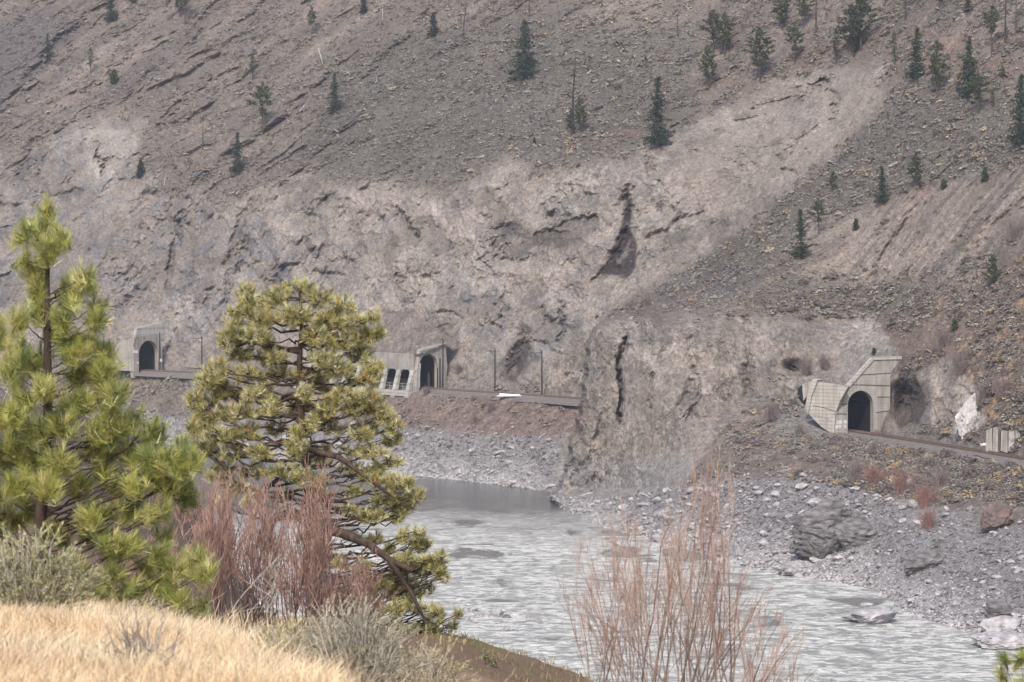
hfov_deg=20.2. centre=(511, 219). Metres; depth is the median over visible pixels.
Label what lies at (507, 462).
shore boulder
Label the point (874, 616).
river boulder
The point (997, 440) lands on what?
retaining wall
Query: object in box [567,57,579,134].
dead tree
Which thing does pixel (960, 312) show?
sagebrush
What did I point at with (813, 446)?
sagebrush
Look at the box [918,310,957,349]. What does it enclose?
bare shrub
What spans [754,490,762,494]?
shore boulder
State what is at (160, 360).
utility pole
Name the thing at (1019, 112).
fir tree
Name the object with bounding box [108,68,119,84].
young pine
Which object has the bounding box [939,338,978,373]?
bare shrub
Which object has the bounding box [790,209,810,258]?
fir tree
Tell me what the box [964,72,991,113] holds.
pine tree
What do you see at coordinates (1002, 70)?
pine tree
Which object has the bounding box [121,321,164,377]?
tunnel portal
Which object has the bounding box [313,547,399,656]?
leafless thicket
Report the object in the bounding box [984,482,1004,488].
sagebrush
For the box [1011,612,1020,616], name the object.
shore boulder
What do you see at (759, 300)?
sagebrush
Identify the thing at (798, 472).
sagebrush
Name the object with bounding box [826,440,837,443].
sagebrush
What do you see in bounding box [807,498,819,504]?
shore boulder
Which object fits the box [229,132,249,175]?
fir tree
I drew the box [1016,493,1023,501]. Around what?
sagebrush
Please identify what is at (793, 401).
sagebrush
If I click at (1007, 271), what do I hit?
sagebrush
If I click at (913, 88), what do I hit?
sagebrush
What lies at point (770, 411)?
bare shrub
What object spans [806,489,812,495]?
shore boulder
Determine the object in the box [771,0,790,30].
pine tree
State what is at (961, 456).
sagebrush
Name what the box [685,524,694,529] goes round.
shore boulder
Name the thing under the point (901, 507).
shore boulder
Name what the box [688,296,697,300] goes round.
sagebrush
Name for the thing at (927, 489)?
bare shrub
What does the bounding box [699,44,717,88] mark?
pine tree
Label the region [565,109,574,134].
pine tree
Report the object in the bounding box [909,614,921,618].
river boulder
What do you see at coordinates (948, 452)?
sagebrush
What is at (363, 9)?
fir tree
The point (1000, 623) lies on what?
rock outcrop
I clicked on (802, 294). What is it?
sagebrush
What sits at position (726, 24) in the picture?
pine tree
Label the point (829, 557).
shore boulder
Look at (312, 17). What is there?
pine tree
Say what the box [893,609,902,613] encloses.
river boulder
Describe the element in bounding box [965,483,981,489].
sagebrush
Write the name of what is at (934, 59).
pine tree
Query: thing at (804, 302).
sagebrush cover
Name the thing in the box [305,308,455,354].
scree
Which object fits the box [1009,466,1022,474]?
sagebrush
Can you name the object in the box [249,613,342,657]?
sagebrush
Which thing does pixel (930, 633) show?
river boulder
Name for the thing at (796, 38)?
pine tree
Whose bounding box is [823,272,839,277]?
sagebrush
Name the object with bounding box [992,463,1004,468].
sagebrush
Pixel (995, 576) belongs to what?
shore boulder
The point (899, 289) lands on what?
sagebrush
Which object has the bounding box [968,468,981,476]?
sagebrush
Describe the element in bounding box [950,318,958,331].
young pine
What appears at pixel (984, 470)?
sagebrush
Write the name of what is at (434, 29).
fir tree
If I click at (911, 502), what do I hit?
shore boulder
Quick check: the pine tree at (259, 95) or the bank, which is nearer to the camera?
the bank
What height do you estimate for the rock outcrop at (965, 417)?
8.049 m
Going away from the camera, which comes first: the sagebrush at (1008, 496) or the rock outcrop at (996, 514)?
the rock outcrop at (996, 514)
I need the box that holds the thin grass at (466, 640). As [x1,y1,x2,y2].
[251,610,599,681]
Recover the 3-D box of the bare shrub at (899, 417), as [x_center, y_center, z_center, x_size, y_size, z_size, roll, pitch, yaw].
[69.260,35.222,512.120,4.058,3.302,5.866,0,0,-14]
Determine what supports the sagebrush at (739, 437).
on the hillside
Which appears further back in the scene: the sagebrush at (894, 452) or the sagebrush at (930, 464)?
the sagebrush at (894, 452)
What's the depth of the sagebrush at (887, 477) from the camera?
459.33 m
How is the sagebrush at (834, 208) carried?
on the hillside
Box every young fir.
[135,159,145,177]
[852,218,859,230]
[980,167,988,181]
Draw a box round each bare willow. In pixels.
[555,489,665,681]
[629,439,774,681]
[729,596,831,681]
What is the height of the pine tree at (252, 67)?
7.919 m
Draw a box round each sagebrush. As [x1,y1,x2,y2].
[0,520,110,611]
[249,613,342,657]
[275,591,445,681]
[372,624,479,681]
[475,648,499,666]
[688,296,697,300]
[733,267,744,271]
[733,468,743,472]
[734,434,747,440]
[751,439,765,444]
[754,299,766,303]
[786,471,796,476]
[789,398,799,402]
[792,448,803,453]
[792,469,806,474]
[794,293,806,297]
[807,456,819,461]
[810,443,818,449]
[817,309,834,313]
[819,301,832,306]
[822,455,833,460]
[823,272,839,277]
[825,460,838,466]
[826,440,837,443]
[828,435,840,439]
[830,206,840,210]
[839,476,853,482]
[842,455,852,460]
[843,480,855,485]
[855,180,864,184]
[855,439,867,444]
[860,483,870,488]
[873,482,892,490]
[876,461,889,466]
[881,475,900,482]
[882,447,894,453]
[888,463,898,468]
[889,450,900,456]
[892,286,902,291]
[897,447,912,455]
[903,455,915,460]
[907,87,918,92]
[909,451,919,456]
[909,494,918,500]
[917,455,930,463]
[922,460,934,465]
[929,457,943,463]
[935,490,948,496]
[937,451,948,456]
[939,428,950,433]
[944,450,956,455]
[948,493,966,500]
[949,463,965,472]
[951,455,967,461]
[955,310,965,314]
[958,266,971,270]
[959,489,974,497]
[960,468,969,473]
[963,472,975,478]
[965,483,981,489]
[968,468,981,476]
[969,151,979,156]
[969,284,977,289]
[976,473,986,479]
[979,467,991,473]
[983,462,994,467]
[984,340,995,346]
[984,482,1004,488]
[986,471,1005,481]
[990,419,999,424]
[991,354,1001,361]
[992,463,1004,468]
[993,495,1004,500]
[994,284,1004,288]
[1003,492,1016,498]
[1004,268,1013,272]
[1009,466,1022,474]
[1012,306,1023,312]
[1016,481,1023,488]
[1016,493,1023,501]
[1017,469,1023,476]
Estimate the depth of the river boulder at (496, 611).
397.31 m
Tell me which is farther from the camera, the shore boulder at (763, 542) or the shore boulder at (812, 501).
the shore boulder at (812, 501)
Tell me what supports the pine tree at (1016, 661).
on the bank
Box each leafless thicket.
[94,520,195,601]
[139,539,198,611]
[142,487,209,537]
[173,465,268,630]
[211,469,306,638]
[219,454,381,637]
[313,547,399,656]
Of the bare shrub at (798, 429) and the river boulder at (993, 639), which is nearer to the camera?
the river boulder at (993, 639)
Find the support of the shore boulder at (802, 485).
on the hillside
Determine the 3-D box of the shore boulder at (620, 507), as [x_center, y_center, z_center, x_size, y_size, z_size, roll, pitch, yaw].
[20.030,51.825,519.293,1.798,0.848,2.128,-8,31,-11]
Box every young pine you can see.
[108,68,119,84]
[940,178,947,189]
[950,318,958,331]
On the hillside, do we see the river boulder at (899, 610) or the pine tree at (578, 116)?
the pine tree at (578, 116)
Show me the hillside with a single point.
(594, 230)
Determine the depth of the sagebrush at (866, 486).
460.13 m
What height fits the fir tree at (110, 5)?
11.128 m
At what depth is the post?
648.65 m
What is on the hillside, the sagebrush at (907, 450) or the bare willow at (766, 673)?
the sagebrush at (907, 450)
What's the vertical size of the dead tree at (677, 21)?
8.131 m
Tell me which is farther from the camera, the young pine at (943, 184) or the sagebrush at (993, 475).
the young pine at (943, 184)
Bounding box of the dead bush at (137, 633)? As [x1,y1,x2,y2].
[96,605,189,671]
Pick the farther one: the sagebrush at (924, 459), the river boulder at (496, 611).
the sagebrush at (924, 459)
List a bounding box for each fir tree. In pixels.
[43,35,54,58]
[102,0,117,22]
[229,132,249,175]
[326,72,345,111]
[358,0,369,13]
[426,11,439,36]
[504,19,541,79]
[643,75,676,148]
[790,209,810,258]
[850,27,863,51]
[873,166,889,204]
[904,26,929,81]
[953,36,982,98]
[962,0,973,11]
[1004,74,1023,150]
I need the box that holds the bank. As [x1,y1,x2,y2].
[0,403,592,681]
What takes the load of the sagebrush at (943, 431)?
on the hillside
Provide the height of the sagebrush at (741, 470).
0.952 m
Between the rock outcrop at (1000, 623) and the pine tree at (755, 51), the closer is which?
the rock outcrop at (1000, 623)
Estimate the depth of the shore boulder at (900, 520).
440.25 m
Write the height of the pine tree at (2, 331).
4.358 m
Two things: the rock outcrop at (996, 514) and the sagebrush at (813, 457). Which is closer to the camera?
the rock outcrop at (996, 514)
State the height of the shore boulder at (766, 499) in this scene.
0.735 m
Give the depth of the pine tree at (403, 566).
67.88 m
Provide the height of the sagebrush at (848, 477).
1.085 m
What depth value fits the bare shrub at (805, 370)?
536.23 m
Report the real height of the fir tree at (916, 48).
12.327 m
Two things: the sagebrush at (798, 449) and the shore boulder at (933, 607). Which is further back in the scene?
the sagebrush at (798, 449)
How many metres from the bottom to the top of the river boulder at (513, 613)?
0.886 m
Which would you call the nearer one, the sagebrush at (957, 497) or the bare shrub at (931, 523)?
the bare shrub at (931, 523)
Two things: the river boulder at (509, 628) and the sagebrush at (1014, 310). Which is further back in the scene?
the sagebrush at (1014, 310)
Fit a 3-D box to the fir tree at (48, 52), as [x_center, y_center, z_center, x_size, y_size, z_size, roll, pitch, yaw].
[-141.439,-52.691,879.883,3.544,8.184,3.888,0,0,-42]
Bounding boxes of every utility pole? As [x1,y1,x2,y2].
[159,332,161,369]
[191,336,202,370]
[442,338,443,387]
[491,348,495,390]
[534,350,542,393]
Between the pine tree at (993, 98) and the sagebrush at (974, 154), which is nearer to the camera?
the sagebrush at (974, 154)
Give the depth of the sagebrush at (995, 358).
490.69 m
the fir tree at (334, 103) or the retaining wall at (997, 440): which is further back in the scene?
the fir tree at (334, 103)
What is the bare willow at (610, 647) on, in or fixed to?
on the bank
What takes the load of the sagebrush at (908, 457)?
on the hillside
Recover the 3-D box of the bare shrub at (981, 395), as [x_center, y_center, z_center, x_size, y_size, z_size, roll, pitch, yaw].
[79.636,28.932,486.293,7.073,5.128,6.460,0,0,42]
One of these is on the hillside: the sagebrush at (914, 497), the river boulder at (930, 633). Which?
the sagebrush at (914, 497)
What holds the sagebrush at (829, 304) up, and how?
on the hillside
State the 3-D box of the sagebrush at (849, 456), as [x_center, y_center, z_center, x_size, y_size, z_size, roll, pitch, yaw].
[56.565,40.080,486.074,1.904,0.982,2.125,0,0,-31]
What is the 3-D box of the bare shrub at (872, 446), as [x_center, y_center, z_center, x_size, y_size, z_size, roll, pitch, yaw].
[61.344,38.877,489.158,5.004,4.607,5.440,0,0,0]
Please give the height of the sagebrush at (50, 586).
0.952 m
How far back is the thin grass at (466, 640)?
66.46 m
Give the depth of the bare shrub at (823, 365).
538.21 m
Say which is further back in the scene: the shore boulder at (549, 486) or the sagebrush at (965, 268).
the shore boulder at (549, 486)
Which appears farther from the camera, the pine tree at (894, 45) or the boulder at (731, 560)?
the pine tree at (894, 45)
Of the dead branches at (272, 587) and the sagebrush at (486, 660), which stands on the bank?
the sagebrush at (486, 660)
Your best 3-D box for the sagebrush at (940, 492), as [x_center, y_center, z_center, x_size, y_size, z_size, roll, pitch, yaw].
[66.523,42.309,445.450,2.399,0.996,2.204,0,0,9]
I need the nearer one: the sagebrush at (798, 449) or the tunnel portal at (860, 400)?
the sagebrush at (798, 449)
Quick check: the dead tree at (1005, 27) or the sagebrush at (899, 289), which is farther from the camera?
the dead tree at (1005, 27)
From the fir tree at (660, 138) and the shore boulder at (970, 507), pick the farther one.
the fir tree at (660, 138)
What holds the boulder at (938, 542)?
on the hillside
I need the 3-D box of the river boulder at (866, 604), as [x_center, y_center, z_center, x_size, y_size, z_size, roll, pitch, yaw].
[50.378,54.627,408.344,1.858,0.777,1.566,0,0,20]
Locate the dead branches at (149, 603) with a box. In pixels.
[125,597,179,624]
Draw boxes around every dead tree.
[460,2,466,37]
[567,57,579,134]
[677,7,679,35]
[810,0,818,34]
[999,1,1007,42]
[1012,0,1016,28]
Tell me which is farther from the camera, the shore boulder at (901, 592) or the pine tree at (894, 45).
the pine tree at (894, 45)
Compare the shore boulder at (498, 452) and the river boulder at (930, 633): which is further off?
the shore boulder at (498, 452)
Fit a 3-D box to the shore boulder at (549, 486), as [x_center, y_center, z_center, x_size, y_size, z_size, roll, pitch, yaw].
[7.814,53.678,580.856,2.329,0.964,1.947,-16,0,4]
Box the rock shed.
[293,347,432,397]
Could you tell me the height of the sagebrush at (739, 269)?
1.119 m
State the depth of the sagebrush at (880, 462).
474.13 m
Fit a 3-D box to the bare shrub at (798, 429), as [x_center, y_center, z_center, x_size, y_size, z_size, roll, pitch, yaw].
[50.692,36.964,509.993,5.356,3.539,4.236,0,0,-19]
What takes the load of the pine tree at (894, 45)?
on the hillside
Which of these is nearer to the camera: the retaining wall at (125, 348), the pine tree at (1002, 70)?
the pine tree at (1002, 70)
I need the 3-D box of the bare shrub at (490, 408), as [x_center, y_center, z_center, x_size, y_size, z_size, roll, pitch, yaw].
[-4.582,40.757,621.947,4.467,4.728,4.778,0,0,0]
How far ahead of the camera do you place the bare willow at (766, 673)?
24.86 m
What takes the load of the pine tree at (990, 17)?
on the hillside
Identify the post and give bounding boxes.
[439,358,440,387]
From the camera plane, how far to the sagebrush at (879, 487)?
455.54 m
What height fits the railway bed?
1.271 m
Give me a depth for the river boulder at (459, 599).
412.05 m
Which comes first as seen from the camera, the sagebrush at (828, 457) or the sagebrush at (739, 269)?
the sagebrush at (828, 457)
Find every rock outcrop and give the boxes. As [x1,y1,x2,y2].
[789,496,851,561]
[833,517,876,550]
[903,549,948,574]
[955,393,976,439]
[979,615,1021,631]
[980,500,1014,531]
[984,599,1012,617]
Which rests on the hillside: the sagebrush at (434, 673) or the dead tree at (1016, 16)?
the dead tree at (1016, 16)
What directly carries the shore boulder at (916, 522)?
on the hillside
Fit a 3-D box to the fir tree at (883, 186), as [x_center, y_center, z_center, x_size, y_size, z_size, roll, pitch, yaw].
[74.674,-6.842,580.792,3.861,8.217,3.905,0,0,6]
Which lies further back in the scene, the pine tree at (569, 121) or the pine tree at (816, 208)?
the pine tree at (569, 121)
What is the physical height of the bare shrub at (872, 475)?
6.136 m
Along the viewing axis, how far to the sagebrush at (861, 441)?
500.37 m
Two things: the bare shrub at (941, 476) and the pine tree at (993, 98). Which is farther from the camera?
the pine tree at (993, 98)
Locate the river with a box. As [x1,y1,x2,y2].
[165,443,1023,681]
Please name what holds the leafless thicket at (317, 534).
on the bank
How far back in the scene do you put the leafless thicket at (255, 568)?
45.75 m
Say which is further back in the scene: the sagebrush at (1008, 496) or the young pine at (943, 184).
the young pine at (943, 184)
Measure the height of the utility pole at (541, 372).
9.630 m
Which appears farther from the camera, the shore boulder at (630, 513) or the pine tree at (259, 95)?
the pine tree at (259, 95)
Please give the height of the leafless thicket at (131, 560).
2.194 m
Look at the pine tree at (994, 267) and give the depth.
515.11 m
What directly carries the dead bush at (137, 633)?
on the bank
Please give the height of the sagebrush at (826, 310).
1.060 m
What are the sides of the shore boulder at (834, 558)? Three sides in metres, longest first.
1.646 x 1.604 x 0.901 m
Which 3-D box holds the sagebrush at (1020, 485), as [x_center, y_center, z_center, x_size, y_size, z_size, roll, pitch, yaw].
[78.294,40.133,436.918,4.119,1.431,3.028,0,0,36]
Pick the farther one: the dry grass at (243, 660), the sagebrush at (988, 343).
the sagebrush at (988, 343)
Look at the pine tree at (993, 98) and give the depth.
583.96 m
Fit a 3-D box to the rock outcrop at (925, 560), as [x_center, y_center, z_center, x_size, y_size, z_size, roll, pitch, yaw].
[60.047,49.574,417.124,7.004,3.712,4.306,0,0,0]
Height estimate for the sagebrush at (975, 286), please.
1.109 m
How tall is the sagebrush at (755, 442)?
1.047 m
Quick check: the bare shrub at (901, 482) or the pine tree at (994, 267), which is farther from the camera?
the pine tree at (994, 267)
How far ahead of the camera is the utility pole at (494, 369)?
634.88 m
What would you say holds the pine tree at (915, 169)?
on the hillside
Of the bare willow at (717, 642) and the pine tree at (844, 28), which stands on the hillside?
the pine tree at (844, 28)
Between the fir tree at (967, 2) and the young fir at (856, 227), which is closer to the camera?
the young fir at (856, 227)
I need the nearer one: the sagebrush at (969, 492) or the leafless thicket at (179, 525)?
the leafless thicket at (179, 525)
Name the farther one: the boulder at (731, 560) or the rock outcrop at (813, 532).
the boulder at (731, 560)
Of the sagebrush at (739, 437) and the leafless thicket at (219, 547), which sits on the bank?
the leafless thicket at (219, 547)
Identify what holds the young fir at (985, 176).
on the hillside
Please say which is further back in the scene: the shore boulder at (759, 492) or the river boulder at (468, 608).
the shore boulder at (759, 492)
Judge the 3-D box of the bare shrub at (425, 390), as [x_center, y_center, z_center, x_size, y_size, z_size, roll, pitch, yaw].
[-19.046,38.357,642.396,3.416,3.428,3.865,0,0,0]
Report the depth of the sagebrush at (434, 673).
25.94 m
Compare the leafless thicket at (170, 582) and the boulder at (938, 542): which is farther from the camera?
the boulder at (938, 542)
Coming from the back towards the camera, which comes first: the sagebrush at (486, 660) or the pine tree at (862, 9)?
the pine tree at (862, 9)
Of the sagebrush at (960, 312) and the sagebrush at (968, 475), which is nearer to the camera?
the sagebrush at (968, 475)
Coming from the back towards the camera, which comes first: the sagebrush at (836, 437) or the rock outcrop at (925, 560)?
the sagebrush at (836, 437)
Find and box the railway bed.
[113,371,1023,469]
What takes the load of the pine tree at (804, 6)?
on the hillside
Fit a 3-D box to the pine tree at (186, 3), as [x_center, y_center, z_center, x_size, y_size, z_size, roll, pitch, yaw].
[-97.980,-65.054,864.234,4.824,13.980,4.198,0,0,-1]
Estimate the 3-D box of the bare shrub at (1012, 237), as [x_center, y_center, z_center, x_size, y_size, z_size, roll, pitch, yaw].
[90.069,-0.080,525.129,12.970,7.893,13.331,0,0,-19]
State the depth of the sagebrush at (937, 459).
470.44 m
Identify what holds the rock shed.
on the railway bed
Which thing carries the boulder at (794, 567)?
on the hillside
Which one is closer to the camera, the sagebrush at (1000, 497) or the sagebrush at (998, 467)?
the sagebrush at (1000, 497)
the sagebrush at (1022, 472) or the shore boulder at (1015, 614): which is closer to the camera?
the shore boulder at (1015, 614)
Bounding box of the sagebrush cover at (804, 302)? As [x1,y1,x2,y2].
[0,0,1023,506]
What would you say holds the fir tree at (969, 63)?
on the hillside
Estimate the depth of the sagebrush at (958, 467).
459.60 m
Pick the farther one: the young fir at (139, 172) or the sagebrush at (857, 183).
the young fir at (139, 172)
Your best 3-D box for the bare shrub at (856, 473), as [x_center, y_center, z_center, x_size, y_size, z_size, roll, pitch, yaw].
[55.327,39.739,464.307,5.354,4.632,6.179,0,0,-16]
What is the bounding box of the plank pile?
[497,393,519,395]
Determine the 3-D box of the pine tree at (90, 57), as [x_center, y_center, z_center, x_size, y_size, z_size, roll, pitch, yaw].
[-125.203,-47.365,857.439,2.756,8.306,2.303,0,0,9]
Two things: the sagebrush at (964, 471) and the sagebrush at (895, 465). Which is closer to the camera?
the sagebrush at (964, 471)
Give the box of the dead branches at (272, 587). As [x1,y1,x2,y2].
[230,544,365,625]
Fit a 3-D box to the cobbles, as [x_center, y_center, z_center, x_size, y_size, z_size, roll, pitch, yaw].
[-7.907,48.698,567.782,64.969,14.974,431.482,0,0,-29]
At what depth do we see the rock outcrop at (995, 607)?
382.67 m
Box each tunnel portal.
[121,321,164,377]
[413,343,446,391]
[798,356,901,432]
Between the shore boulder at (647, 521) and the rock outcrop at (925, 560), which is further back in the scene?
the shore boulder at (647, 521)
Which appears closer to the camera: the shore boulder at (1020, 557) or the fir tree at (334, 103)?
the shore boulder at (1020, 557)
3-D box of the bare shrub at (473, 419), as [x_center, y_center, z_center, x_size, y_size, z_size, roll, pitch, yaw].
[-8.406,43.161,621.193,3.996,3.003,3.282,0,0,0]
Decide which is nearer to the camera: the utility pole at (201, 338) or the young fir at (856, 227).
the young fir at (856, 227)
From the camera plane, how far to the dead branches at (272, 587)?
43.67 m
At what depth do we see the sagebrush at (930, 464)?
469.35 m
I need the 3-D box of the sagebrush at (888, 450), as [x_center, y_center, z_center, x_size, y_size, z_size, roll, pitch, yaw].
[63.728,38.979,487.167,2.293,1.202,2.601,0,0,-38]
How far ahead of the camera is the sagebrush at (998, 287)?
510.83 m
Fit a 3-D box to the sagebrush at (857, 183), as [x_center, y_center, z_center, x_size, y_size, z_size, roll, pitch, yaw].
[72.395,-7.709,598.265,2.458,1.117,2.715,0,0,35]
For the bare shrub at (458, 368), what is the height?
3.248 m
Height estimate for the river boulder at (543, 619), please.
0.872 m
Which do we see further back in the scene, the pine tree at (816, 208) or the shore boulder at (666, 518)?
the pine tree at (816, 208)
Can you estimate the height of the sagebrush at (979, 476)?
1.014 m
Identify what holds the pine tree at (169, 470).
on the bank
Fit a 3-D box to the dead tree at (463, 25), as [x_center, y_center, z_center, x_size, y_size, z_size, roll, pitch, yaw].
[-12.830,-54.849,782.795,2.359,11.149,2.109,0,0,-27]
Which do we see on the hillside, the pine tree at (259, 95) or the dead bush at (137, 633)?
the pine tree at (259, 95)
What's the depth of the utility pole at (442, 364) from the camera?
647.44 m
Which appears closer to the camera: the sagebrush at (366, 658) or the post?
the sagebrush at (366, 658)
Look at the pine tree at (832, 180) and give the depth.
604.41 m
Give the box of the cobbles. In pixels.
[59,405,1023,632]
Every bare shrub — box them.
[421,385,431,393]
[453,360,464,373]
[466,415,478,423]
[484,400,497,414]
[743,398,787,420]
[790,352,820,373]
[791,422,810,435]
[814,349,836,370]
[839,456,874,480]
[855,455,891,483]
[861,436,884,453]
[880,462,922,493]
[889,411,913,427]
[892,473,948,510]
[914,504,942,528]
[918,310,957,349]
[923,461,959,487]
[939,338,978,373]
[963,377,993,405]
[977,200,1023,240]
[984,369,1018,397]
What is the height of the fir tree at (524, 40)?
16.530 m
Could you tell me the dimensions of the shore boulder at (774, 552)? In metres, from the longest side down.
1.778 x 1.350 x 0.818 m
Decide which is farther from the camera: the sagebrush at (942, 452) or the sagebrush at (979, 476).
the sagebrush at (942, 452)
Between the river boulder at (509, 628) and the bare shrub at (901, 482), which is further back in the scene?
the bare shrub at (901, 482)
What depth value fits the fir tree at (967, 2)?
634.34 m
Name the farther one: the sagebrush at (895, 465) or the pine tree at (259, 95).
the pine tree at (259, 95)
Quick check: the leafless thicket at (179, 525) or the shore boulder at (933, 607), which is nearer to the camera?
the leafless thicket at (179, 525)
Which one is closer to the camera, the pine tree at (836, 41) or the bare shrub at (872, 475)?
the bare shrub at (872, 475)
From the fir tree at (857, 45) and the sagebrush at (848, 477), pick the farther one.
the fir tree at (857, 45)
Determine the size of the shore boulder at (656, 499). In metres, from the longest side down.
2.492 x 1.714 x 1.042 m
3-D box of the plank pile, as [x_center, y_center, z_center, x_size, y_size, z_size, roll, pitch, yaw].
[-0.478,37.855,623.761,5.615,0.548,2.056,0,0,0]
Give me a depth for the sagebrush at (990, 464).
456.22 m
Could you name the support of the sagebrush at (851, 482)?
on the hillside
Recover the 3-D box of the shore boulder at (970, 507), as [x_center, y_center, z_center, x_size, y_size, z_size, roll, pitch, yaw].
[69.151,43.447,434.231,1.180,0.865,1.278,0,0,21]
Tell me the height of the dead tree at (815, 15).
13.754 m
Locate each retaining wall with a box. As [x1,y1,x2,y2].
[111,338,134,370]
[986,427,1022,452]
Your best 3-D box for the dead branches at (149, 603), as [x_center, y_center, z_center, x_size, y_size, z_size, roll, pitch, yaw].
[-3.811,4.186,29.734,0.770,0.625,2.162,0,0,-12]
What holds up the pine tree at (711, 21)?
on the hillside
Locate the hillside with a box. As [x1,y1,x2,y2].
[0,0,1023,632]
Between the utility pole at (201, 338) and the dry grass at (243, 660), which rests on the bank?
the dry grass at (243, 660)
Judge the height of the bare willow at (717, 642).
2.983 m
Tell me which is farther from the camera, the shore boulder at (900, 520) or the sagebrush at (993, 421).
the sagebrush at (993, 421)
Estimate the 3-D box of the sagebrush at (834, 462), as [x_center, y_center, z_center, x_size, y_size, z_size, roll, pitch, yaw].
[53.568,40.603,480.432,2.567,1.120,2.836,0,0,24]
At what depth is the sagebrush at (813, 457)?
486.61 m
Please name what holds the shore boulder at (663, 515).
on the hillside
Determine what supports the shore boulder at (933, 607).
on the hillside
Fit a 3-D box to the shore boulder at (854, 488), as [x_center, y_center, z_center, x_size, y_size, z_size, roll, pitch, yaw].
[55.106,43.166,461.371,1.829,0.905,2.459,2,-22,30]
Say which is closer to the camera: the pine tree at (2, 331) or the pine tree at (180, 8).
the pine tree at (2, 331)
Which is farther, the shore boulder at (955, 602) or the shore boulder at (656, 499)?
the shore boulder at (656, 499)
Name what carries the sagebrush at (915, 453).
on the hillside
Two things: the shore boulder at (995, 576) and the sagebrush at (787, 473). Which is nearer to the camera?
the shore boulder at (995, 576)
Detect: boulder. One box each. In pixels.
[454,597,464,601]
[462,605,478,611]
[490,607,503,615]
[493,450,504,454]
[503,460,513,464]
[503,626,517,630]
[508,612,518,615]
[537,617,548,621]
[545,484,554,488]
[618,504,627,509]
[628,511,634,517]
[644,519,652,524]
[652,496,661,502]
[658,512,666,518]
[664,516,674,521]
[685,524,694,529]
[715,557,734,562]
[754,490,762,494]
[759,539,768,546]
[763,497,770,501]
[772,550,779,554]
[777,560,817,575]
[795,482,807,489]
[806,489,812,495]
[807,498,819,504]
[825,554,832,559]
[831,556,841,560]
[842,609,897,623]
[849,486,860,491]
[861,602,873,605]
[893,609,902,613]
[898,505,905,509]
[898,518,906,522]
[899,590,905,595]
[907,500,918,507]
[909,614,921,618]
[913,520,922,524]
[924,631,936,636]
[930,605,938,609]
[933,538,947,547]
[952,600,959,605]
[967,505,974,509]
[969,630,1023,649]
[991,575,1001,578]
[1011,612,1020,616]
[1016,555,1023,559]
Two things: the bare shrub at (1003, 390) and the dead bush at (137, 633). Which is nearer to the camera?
the dead bush at (137, 633)
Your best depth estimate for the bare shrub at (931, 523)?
433.08 m
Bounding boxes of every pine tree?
[0,190,221,620]
[0,311,14,364]
[87,47,94,72]
[174,0,186,16]
[178,0,190,24]
[182,276,464,634]
[244,81,272,132]
[249,55,255,79]
[307,6,316,40]
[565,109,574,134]
[573,97,586,132]
[699,9,720,54]
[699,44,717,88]
[709,11,738,56]
[743,26,775,81]
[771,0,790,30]
[783,23,805,64]
[792,0,815,27]
[807,199,824,234]
[827,171,837,187]
[832,28,839,64]
[837,5,858,53]
[846,0,878,51]
[890,31,897,65]
[907,153,924,184]
[926,40,951,96]
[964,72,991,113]
[982,4,999,52]
[982,255,1002,287]
[989,645,1023,681]
[990,90,994,103]
[1000,65,1005,81]
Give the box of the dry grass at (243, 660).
[0,573,514,681]
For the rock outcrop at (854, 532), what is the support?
on the hillside
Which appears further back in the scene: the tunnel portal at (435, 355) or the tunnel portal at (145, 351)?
the tunnel portal at (145, 351)

